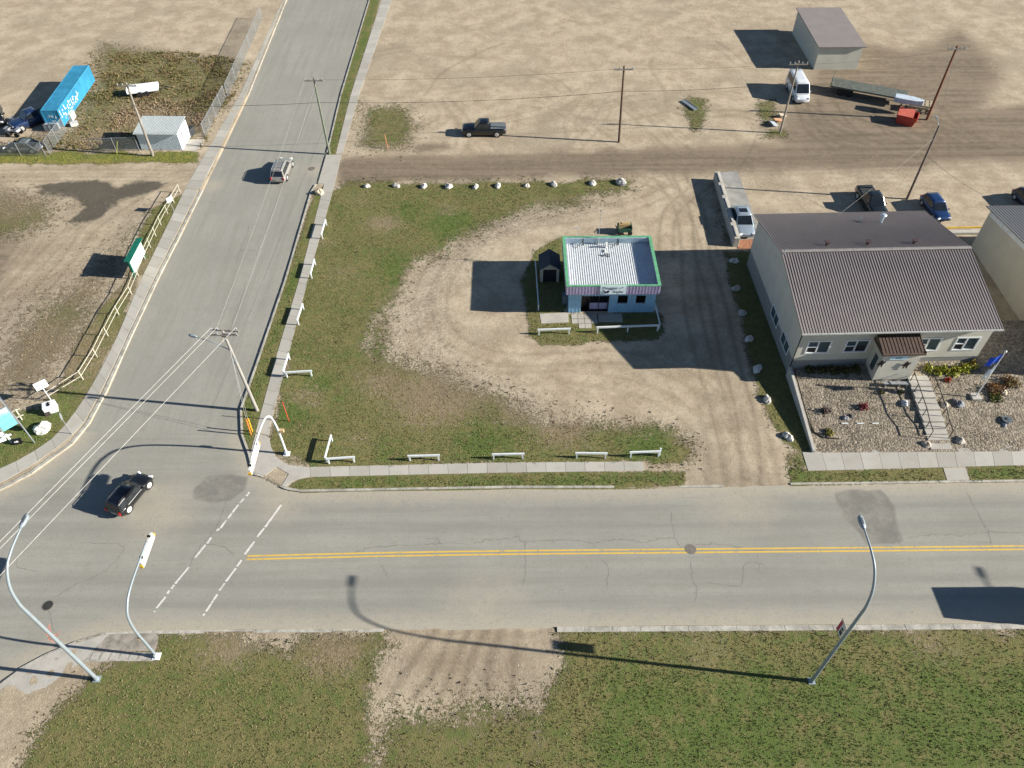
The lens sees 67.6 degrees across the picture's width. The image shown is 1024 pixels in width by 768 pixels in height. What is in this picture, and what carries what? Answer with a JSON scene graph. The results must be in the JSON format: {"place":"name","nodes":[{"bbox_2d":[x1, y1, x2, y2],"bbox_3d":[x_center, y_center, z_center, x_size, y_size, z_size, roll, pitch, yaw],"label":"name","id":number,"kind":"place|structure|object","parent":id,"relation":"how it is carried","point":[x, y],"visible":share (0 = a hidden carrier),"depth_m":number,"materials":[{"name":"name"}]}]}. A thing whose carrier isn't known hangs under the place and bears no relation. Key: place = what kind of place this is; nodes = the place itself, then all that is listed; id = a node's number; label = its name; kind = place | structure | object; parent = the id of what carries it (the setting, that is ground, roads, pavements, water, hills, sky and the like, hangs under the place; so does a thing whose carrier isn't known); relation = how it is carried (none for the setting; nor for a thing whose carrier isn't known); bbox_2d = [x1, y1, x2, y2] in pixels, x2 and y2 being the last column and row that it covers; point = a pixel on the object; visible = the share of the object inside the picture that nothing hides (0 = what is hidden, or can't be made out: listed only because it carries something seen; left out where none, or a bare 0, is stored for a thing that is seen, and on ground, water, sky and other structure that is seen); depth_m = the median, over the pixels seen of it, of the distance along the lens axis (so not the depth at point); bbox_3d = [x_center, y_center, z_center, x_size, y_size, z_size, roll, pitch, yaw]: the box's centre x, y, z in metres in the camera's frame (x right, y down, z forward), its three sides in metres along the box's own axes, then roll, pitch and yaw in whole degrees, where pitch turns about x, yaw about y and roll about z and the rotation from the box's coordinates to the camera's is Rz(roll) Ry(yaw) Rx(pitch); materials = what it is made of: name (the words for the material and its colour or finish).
{"place":"outdoors","nodes":[
{"label":"outdoors","id":0,"kind":"place"},
{"bbox_2d":[0,635,107,693],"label":"corner apron","id":1,"kind":"object","parent":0,"point":[21,679],"visible":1,"depth_m":50.61,"materials":[{"name":"concrete"}]},
{"bbox_2d":[0,189,197,482],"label":"sidewalk","id":2,"kind":"structure","parent":0,"point":[75,422],"depth_m":70.73,"materials":[{"name":"concrete"}]},
{"bbox_2d":[186,0,283,188],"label":"sidewalk","id":3,"kind":"structure","parent":0,"point":[198,177],"depth_m":96.13,"materials":[{"name":"concrete"}]},
{"bbox_2d":[250,434,309,486],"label":"corner pavement","id":4,"kind":"structure","parent":0,"point":[267,461],"depth_m":61.63,"materials":[{"name":"concrete"}]},
{"bbox_2d":[256,184,333,434],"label":"sidewalk","id":5,"kind":"structure","parent":0,"point":[272,392],"depth_m":73.28,"materials":[{"name":"concrete"}]},
{"bbox_2d":[318,155,340,184],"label":"driveway crossing","id":6,"kind":"object","parent":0,"point":[329,171],"visible":1,"depth_m":90.89,"materials":[{"name":"concrete"}]},
{"bbox_2d":[336,0,391,153],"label":"sidewalk","id":7,"kind":"structure","parent":0,"point":[384,6],"depth_m":108.23,"materials":[{"name":"concrete"}]},
{"bbox_2d":[310,461,643,476],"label":"sidewalk","id":8,"kind":"structure","parent":0,"point":[421,469],"depth_m":61.34,"materials":[{"name":"concrete"}]},
{"bbox_2d":[0,0,1023,767],"bbox_3d":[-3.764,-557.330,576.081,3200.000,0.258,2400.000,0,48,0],"label":"ground","id":9,"kind":"structure","parent":0,"point":[692,370],"depth_m":73.69,"materials":[{"name":"beige soil"}]},
{"bbox_2d":[3,126,23,137],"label":"quad bike","id":10,"kind":"object","parent":9,"relation":"on","point":[12,130],"visible":1,"depth_m":95.95,"materials":[{"name":"white plastic"}]},
{"bbox_2d":[0,397,34,442],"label":"billboard","id":11,"kind":"object","parent":9,"relation":"on","point":[7,420],"visible":0.97,"depth_m":62.82,"materials":[{"name":"metal"}]},
{"bbox_2d":[0,143,45,155],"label":"chain link fence","id":12,"kind":"object","parent":9,"relation":"on","point":[15,144],"visible":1,"depth_m":92.55,"materials":[{"name":"metal"}]},
{"bbox_2d":[2,137,44,153],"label":"grey car","id":13,"kind":"object","parent":9,"relation":"on","point":[24,141],"visible":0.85,"depth_m":93.24,"materials":[{"name":"clear paint"}]},
{"bbox_2d":[7,106,43,131],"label":"blue pickup","id":14,"kind":"object","parent":9,"relation":"on","point":[29,117],"visible":0.65,"depth_m":97.04,"materials":[{"name":"paint"}]},
{"bbox_2d":[33,421,50,434],"bbox_3d":[-39.487,3.756,64.231,1.356,1.115,1.400,0,48,0],"label":"boulder","id":15,"kind":"object","parent":9,"relation":"on","point":[42,427],"visible":1,"depth_m":63.85,"materials":[{"name":"stone"}]},
{"bbox_2d":[33,379,50,399],"bbox_3d":[-39.956,0.652,65.467,1.000,2.550,0.108,-32,55,-26],"label":"sign","id":16,"kind":"object","parent":9,"relation":"on","point":[41,384],"visible":0.94,"depth_m":64.83,"materials":[{"name":"white metal"}]},
{"bbox_2d":[42,399,58,415],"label":"boulder","id":17,"kind":"object","parent":9,"relation":"on","point":[50,407],"visible":1,"depth_m":65.17,"materials":[{"name":"white stone"}]},
{"bbox_2d":[5,514,100,682],"bbox_3d":[-27.210,13.377,46.425,0.440,13.420,4.320,0,48,0],"label":"street lamp","id":18,"kind":"object","parent":9,"relation":"on","point":[22,524],"visible":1,"depth_m":43.39,"materials":[{"name":"metal"}]},
{"bbox_2d":[43,118,66,153],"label":"chain link fence","id":19,"kind":"object","parent":9,"relation":"on","point":[53,142],"visible":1,"depth_m":94.55,"materials":[{"name":"metal"}]},
{"bbox_2d":[40,65,94,125],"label":"shipping container","id":20,"kind":"object","parent":9,"relation":"on","point":[71,91],"visible":1,"depth_m":99.37,"materials":[{"name":"blue metal"}]},
{"bbox_2d":[44,184,180,397],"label":"timber rail fence","id":21,"kind":"object","parent":9,"relation":"on","point":[118,301],"visible":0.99,"depth_m":73.46,"materials":[{"name":"beige wood"}]},
{"bbox_2d":[87,137,138,151],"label":"chain link fence","id":22,"kind":"object","parent":9,"relation":"on","point":[134,140],"visible":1,"depth_m":93.14,"materials":[{"name":"metal"}]},
{"bbox_2d":[82,651,152,661],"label":"broken pavement","id":23,"kind":"structure","parent":9,"relation":"on","point":[149,656],"depth_m":51.03,"materials":[{"name":"concrete"}]},
{"bbox_2d":[1,49,250,150],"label":"yard weeds","id":24,"kind":"object","parent":9,"relation":"on","point":[148,101],"visible":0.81,"depth_m":103.41,"materials":[{"name":"green plant"}]},
{"bbox_2d":[93,633,158,650],"bbox_3d":[-26.062,17.477,51.778,4.184,0.050,1.257,0,48,0],"label":"concrete pad","id":25,"kind":"object","parent":9,"relation":"on","point":[120,642],"visible":1,"depth_m":51.73,"materials":[{"name":"concrete"}]},
{"bbox_2d":[123,238,145,278],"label":"notice board","id":26,"kind":"object","parent":9,"relation":"on","point":[135,256],"visible":1,"depth_m":77.07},
{"bbox_2d":[117,82,153,155],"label":"utility pole","id":27,"kind":"object","parent":9,"relation":"on","point":[140,121],"visible":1,"depth_m":89.03,"materials":[{"name":"wood"}]},
{"bbox_2d":[126,532,160,659],"bbox_3d":[-23.756,13.981,50.630,0.500,6.461,6.120,0,48,0],"label":"crossing mast","id":28,"kind":"object","parent":9,"relation":"on","point":[144,555],"visible":1,"depth_m":49.25,"materials":[{"name":"metal"}]},
{"bbox_2d":[126,82,168,97],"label":"trailer","id":29,"kind":"object","parent":9,"relation":"on","point":[141,88],"visible":0.8,"depth_m":103.30,"materials":[{"name":"metal"}]},
{"bbox_2d":[133,116,189,149],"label":"metal shed","id":30,"kind":"structure","parent":9,"relation":"on","point":[167,133],"depth_m":93.37,"materials":[{"name":"white metal"}]},
{"bbox_2d":[183,139,204,150],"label":"shed pad","id":31,"kind":"object","parent":9,"relation":"on","point":[192,145],"visible":0.88,"depth_m":94.76,"materials":[{"name":"concrete"}]},
{"bbox_2d":[201,86,225,134],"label":"chain link fence","id":32,"kind":"object","parent":9,"relation":"on","point":[222,92],"visible":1,"depth_m":98.57,"materials":[{"name":"metal"}]},
{"bbox_2d":[188,327,258,422],"bbox_3d":[-22.776,-0.959,62.331,5.360,9.411,2.671,36,57,28],"label":"utility pole","id":33,"kind":"object","parent":9,"relation":"on","point":[234,359],"visible":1,"depth_m":60.43,"materials":[{"name":"wood"}]},
{"bbox_2d":[11,341,203,536],"bbox_3d":[-29.553,7.158,49.147,0.024,0.825,33.250,18,50,16],"label":"overhead wire","id":34,"kind":"object","parent":33,"relation":"attached to","point":[122,423],"visible":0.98,"depth_m":52.97,"materials":[{"name":"metal"}]},
{"bbox_2d":[13,330,208,527],"bbox_3d":[-29.821,6.870,49.412,0.024,0.825,32.382,18,50,16],"label":"overhead wire","id":35,"kind":"object","parent":33,"relation":"attached to","point":[113,426],"visible":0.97,"depth_m":52.73,"materials":[{"name":"metal"}]},
{"bbox_2d":[9,327,235,565],"bbox_3d":[-28.532,8.100,48.283,0.024,0.825,35.948,18,50,16],"label":"overhead wire","id":36,"kind":"object","parent":33,"relation":"attached to","point":[120,448],"visible":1,"depth_m":51.23,"materials":[{"name":"metal"}]},
{"bbox_2d":[224,7,261,96],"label":"chain link fence","id":37,"kind":"object","parent":9,"relation":"on","point":[240,54],"visible":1,"depth_m":109.66,"materials":[{"name":"metal"}]},
{"bbox_2d":[248,415,289,475],"bbox_3d":[-18.297,5.766,57.920,0.670,6.712,6.670,0,48,0],"label":"crossing mast","id":38,"kind":"object","parent":9,"relation":"on","point":[253,458],"visible":1,"depth_m":55.21,"materials":[{"name":"white metal"}]},
{"bbox_2d":[282,353,311,377],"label":"knee rail","id":39,"kind":"object","parent":9,"relation":"on","point":[286,372],"visible":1,"depth_m":67.79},
{"bbox_2d":[304,77,330,153],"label":"utility pole","id":40,"kind":"object","parent":9,"relation":"on","point":[321,115],"visible":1,"depth_m":88.97,"materials":[{"name":"wood"}]},
{"bbox_2d":[324,434,354,463],"bbox_3d":[-13.846,5.298,62.287,2.448,0.750,2.505,0,48,0],"label":"knee rail","id":41,"kind":"object","parent":9,"relation":"on","point":[334,458],"visible":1,"depth_m":61.36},
{"bbox_2d":[462,118,506,137],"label":"black pickup","id":42,"kind":"object","parent":9,"relation":"on","point":[482,127],"visible":1,"depth_m":95.15,"materials":[{"name":"paint"}]},
{"bbox_2d":[0,86,988,754],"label":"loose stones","id":43,"kind":"object","parent":9,"relation":"on","point":[428,336],"visible":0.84,"depth_m":75.57,"materials":[{"name":"beige stone"}]},
{"bbox_2d":[0,90,1008,767],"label":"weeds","id":44,"kind":"object","parent":9,"relation":"on","point":[368,350],"visible":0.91,"depth_m":74.03,"materials":[{"name":"green plant"}]},
{"bbox_2d":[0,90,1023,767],"bbox_3d":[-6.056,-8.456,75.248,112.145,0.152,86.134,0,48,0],"label":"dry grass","id":45,"kind":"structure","parent":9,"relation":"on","point":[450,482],"depth_m":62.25,"materials":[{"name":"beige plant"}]},
{"bbox_2d":[0,90,1023,767],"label":"lawn grass","id":46,"kind":"structure","parent":9,"relation":"on","point":[578,652],"depth_m":49.53,"materials":[{"name":"green plant"}]},
{"bbox_2d":[538,249,560,281],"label":"garden shed","id":47,"kind":"structure","parent":9,"relation":"on","point":[549,263],"depth_m":76.11,"materials":[{"name":"black"}]},
{"bbox_2d":[543,270,555,281],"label":"doorway","id":48,"kind":"structure","parent":47,"relation":"in","point":[548,275],"depth_m":76.35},
{"bbox_2d":[540,312,568,323],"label":"concrete pad","id":49,"kind":"object","parent":9,"relation":"on","point":[545,318],"visible":1,"depth_m":73.29,"materials":[{"name":"grey concrete"}]},
{"bbox_2d":[571,314,622,327],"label":"paving","id":50,"kind":"structure","parent":9,"relation":"on","point":[579,319],"depth_m":73.15,"materials":[{"name":"concrete"}]},
{"bbox_2d":[562,210,661,312],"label":"shop building","id":51,"kind":"structure","parent":9,"relation":"on","point":[620,273],"depth_m":73.27,"materials":[{"name":"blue metal"}]},
{"bbox_2d":[580,296,607,310],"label":"shop window","id":52,"kind":"structure","parent":51,"relation":"in","point":[585,299],"depth_m":73.43,"materials":[{"name":"black glass"}]},
{"bbox_2d":[614,66,633,142],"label":"utility pole","id":53,"kind":"object","parent":9,"relation":"on","point":[620,116],"visible":1,"depth_m":90.79,"materials":[{"name":"wood"}]},
{"bbox_2d":[320,91,620,102],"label":"overhead wire","id":54,"kind":"object","parent":53,"relation":"attached to","point":[476,100],"visible":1,"depth_m":89.49,"materials":[{"name":"black metal"}]},
{"bbox_2d":[615,222,632,235],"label":"utility cart","id":55,"kind":"object","parent":9,"relation":"on","point":[622,227],"visible":1,"depth_m":81.72,"materials":[{"name":"green paint"}]},
{"bbox_2d":[596,303,660,332],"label":"knee rail","id":56,"kind":"object","parent":9,"relation":"on","point":[628,326],"visible":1,"depth_m":71.38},
{"bbox_2d":[713,172,723,190],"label":"concrete block","id":57,"kind":"structure","parent":9,"relation":"on","point":[717,178],"depth_m":87.45,"materials":[{"name":"grey concrete"}]},
{"bbox_2d":[717,184,727,203],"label":"concrete block","id":58,"kind":"structure","parent":9,"relation":"on","point":[721,191],"depth_m":85.78,"materials":[{"name":"grey concrete"}]},
{"bbox_2d":[720,197,731,216],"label":"concrete block","id":59,"kind":"structure","parent":9,"relation":"on","point":[725,204],"depth_m":84.12,"materials":[{"name":"grey concrete"}]},
{"bbox_2d":[724,210,735,231],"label":"concrete block","id":60,"kind":"structure","parent":9,"relation":"on","point":[729,219],"depth_m":82.44,"materials":[{"name":"grey concrete"}]},
{"bbox_2d":[728,224,739,246],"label":"concrete block","id":61,"kind":"structure","parent":9,"relation":"on","point":[733,232],"depth_m":80.52,"materials":[{"name":"grey concrete"}]},
{"bbox_2d":[720,171,756,239],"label":"concrete pad","id":62,"kind":"object","parent":9,"relation":"on","point":[735,190],"visible":0.5,"depth_m":87.41,"materials":[{"name":"grey concrete"}]},
{"bbox_2d":[730,205,755,236],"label":"silver sedan","id":63,"kind":"object","parent":62,"relation":"on","point":[742,214],"visible":0.73,"depth_m":81.71,"materials":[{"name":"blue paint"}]},
{"bbox_2d":[738,239,752,248],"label":"red gravel","id":64,"kind":"structure","parent":9,"relation":"on","point":[745,244],"depth_m":80.78,"materials":[{"name":"gravel"}]},
{"bbox_2d":[779,61,807,133],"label":"utility pole","id":65,"kind":"object","parent":9,"relation":"on","point":[784,115],"visible":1,"depth_m":92.22,"materials":[{"name":"wood"}]},
{"bbox_2d":[785,69,810,102],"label":"white van","id":66,"kind":"object","parent":9,"relation":"on","point":[801,91],"visible":0.98,"depth_m":100.61,"materials":[{"name":"paint"}]},
{"bbox_2d":[786,366,815,452],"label":"garden wall","id":67,"kind":"structure","parent":9,"relation":"on","point":[791,380],"depth_m":65.06,"materials":[{"name":"concrete"}]},
{"bbox_2d":[807,515,875,684],"bbox_3d":[19.441,13.394,46.122,0.440,13.420,4.320,0,48,0],"label":"street lamp","id":68,"kind":"object","parent":9,"relation":"on","point":[862,524],"visible":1,"depth_m":42.70,"materials":[{"name":"metal"}]},
{"bbox_2d":[836,618,845,638],"bbox_3d":[19.448,14.489,45.171,0.050,1.245,0.820,0,48,0],"label":"street banner","id":69,"kind":"object","parent":68,"relation":"attached to","point":[841,628],"visible":1,"depth_m":45.11,"materials":[{"name":"white fabric"}]},
{"bbox_2d":[830,70,907,105],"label":"flatbed trailer","id":70,"kind":"object","parent":9,"relation":"on","point":[848,86],"visible":0.91,"depth_m":101.54,"materials":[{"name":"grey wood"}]},
{"bbox_2d":[855,185,887,211],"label":"black pickup","id":71,"kind":"object","parent":9,"relation":"on","point":[872,200],"visible":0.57,"depth_m":83.81,"materials":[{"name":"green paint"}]},
{"bbox_2d":[747,210,1003,380],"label":"office building","id":72,"kind":"structure","parent":9,"relation":"on","point":[892,295],"depth_m":66.39,"materials":[{"name":"beige paint"}]},
{"bbox_2d":[770,304,779,328],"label":"window","id":73,"kind":"structure","parent":72,"relation":"in","point":[774,315],"depth_m":70.72,"materials":[{"name":"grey glass"}]},
{"bbox_2d":[780,329,789,355],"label":"window","id":74,"kind":"structure","parent":72,"relation":"in","point":[783,338],"depth_m":68.31,"materials":[{"name":"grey glass"}]},
{"bbox_2d":[804,340,832,353],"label":"window","id":75,"kind":"structure","parent":72,"relation":"in","point":[813,347],"depth_m":65.65,"materials":[{"name":"grey glass"}]},
{"bbox_2d":[842,340,870,352],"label":"window","id":76,"kind":"structure","parent":72,"relation":"in","point":[851,346],"depth_m":65.69,"materials":[{"name":"grey glass"}]},
{"bbox_2d":[922,338,943,350],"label":"window","id":77,"kind":"structure","parent":72,"relation":"in","point":[930,344],"depth_m":65.68,"materials":[{"name":"grey glass"}]},
{"bbox_2d":[950,337,981,350],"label":"window","id":78,"kind":"structure","parent":72,"relation":"in","point":[962,343],"depth_m":65.81,"materials":[{"name":"grey glass"}]},
{"bbox_2d":[792,321,1023,452],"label":"gravel bed","id":79,"kind":"object","parent":9,"relation":"on","point":[1016,328],"visible":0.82,"depth_m":64.67,"materials":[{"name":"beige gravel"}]},
{"bbox_2d":[882,381,910,387],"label":"bench","id":80,"kind":"object","parent":79,"relation":"on","point":[906,383],"visible":1,"depth_m":65.48,"materials":[{"name":"grey wood"}]},
{"bbox_2d":[969,350,1006,399],"bbox_3d":[39.046,-0.740,63.038,1.538,5.640,0.741,0,48,0],"label":"flagpole","id":81,"kind":"object","parent":79,"relation":"on","point":[977,396],"visible":1,"depth_m":62.61,"materials":[{"name":"white metal"}]},
{"bbox_2d":[987,381,1006,394],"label":"bush","id":82,"kind":"object","parent":79,"relation":"on","point":[994,385],"visible":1,"depth_m":65.14,"materials":[{"name":"brown plant"}]},
{"bbox_2d":[1001,373,1022,388],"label":"bush","id":83,"kind":"object","parent":79,"relation":"on","point":[1012,380],"visible":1,"depth_m":65.62,"materials":[{"name":"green plant"}]},
{"bbox_2d":[896,106,919,126],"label":"red skip","id":84,"kind":"object","parent":9,"relation":"on","point":[907,116],"visible":1,"depth_m":96.82,"materials":[{"name":"paint"}]},
{"bbox_2d":[893,93,923,105],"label":"boat hull","id":85,"kind":"object","parent":9,"relation":"on","point":[907,99],"visible":1,"depth_m":98.03,"materials":[{"name":"white plastic"}]},
{"bbox_2d":[894,115,939,199],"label":"utility pole","id":86,"kind":"object","parent":9,"relation":"on","point":[919,170],"visible":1,"depth_m":82.85,"materials":[{"name":"paint"}]},
{"bbox_2d":[909,100,932,113],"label":"pallet crate","id":87,"kind":"object","parent":9,"relation":"on","point":[927,104],"visible":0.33,"depth_m":98.99,"materials":[{"name":"brown wood"}]},
{"bbox_2d":[907,375,952,449],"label":"garden steps","id":88,"kind":"structure","parent":9,"relation":"on","point":[937,420],"depth_m":64.11,"materials":[{"name":"concrete"}]},
{"bbox_2d":[928,361,953,438],"bbox_3d":[35.849,1.268,64.326,0.080,2.155,6.733,0,48,0],"label":"handrail","id":89,"kind":"object","parent":88,"relation":"on","point":[940,399],"visible":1,"depth_m":63.77,"materials":[{"name":"black metal"}]},
{"bbox_2d":[919,192,951,220],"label":"blue hatchback","id":90,"kind":"object","parent":9,"relation":"on","point":[934,204],"visible":0.94,"depth_m":83.40,"materials":[{"name":"paint"}]},
{"bbox_2d":[925,45,965,119],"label":"utility pole","id":91,"kind":"object","parent":9,"relation":"on","point":[941,83],"visible":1,"depth_m":93.95,"materials":[{"name":"wood"}]},
{"bbox_2d":[946,226,981,234],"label":"parking kerb rail","id":92,"kind":"object","parent":9,"relation":"on","point":[965,232],"visible":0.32,"depth_m":81.73,"materials":[{"name":"yellow paint"}]},
{"bbox_2d":[971,205,1023,320],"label":"neighbour building","id":93,"kind":"structure","parent":9,"relation":"on","point":[997,246],"depth_m":75.11,"materials":[{"name":"beige metal"}]},
{"bbox_2d":[1011,187,1023,205],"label":"navy car","id":94,"kind":"object","parent":9,"relation":"on","point":[1017,195],"visible":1,"depth_m":85.25,"materials":[{"name":"paint"}]},
{"bbox_2d":[0,0,1023,681],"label":"road","id":95,"kind":"structure","parent":0,"point":[184,446],"depth_m":57.71,"materials":[{"name":"grey asphalt"}]},
{"bbox_2d":[104,471,152,516],"bbox_3d":[-29.667,8.352,59.221,1.940,1.590,3.926,15,49,13],"label":"black suv","id":96,"kind":"object","parent":95,"relation":"on","point":[122,498],"visible":1,"depth_m":58.58,"materials":[{"name":"paint"}]},
{"bbox_2d":[154,492,281,615],"bbox_3d":[-21.418,12.582,56.327,3.596,0.001,10.928,16,50,14],"label":"crosswalk marking","id":97,"kind":"object","parent":95,"relation":"on","point":[240,561],"visible":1,"depth_m":56.47,"materials":[{"name":"white paint"}]},
{"bbox_2d":[270,157,293,181],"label":"silver wagon","id":98,"kind":"object","parent":95,"relation":"on","point":[278,171],"visible":0.93,"depth_m":88.67,"materials":[{"name":"beige paint"}]},
{"bbox_2d":[0,0,1023,670],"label":"kerb","id":99,"kind":"structure","parent":95,"relation":"on","point":[788,628],"depth_m":60.02,"materials":[{"name":"concrete"}]},
{"bbox_2d":[16,106,1023,630],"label":"road crack","id":100,"kind":"object","parent":95,"relation":"on","point":[504,538],"visible":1,"depth_m":57.01,"materials":[{"name":"black asphalt"}]},
{"bbox_2d":[247,545,1023,559],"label":"line","id":101,"kind":"object","parent":95,"relation":"on","point":[632,552],"visible":1,"depth_m":56.33,"materials":[{"name":"yellow paint"}]},
{"bbox_2d":[792,7,866,69],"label":"storage building","id":102,"kind":"structure","parent":0,"point":[830,36],"depth_m":107.66,"materials":[{"name":"beige paint"}]},
{"bbox_2d":[802,446,1023,470],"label":"sidewalk","id":103,"kind":"structure","parent":0,"point":[817,461],"depth_m":61.72,"materials":[{"name":"concrete"}]},
{"bbox_2d":[943,467,969,479],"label":"sidewalk","id":104,"kind":"structure","parent":0,"point":[956,473],"depth_m":60.80,"materials":[{"name":"concrete"}]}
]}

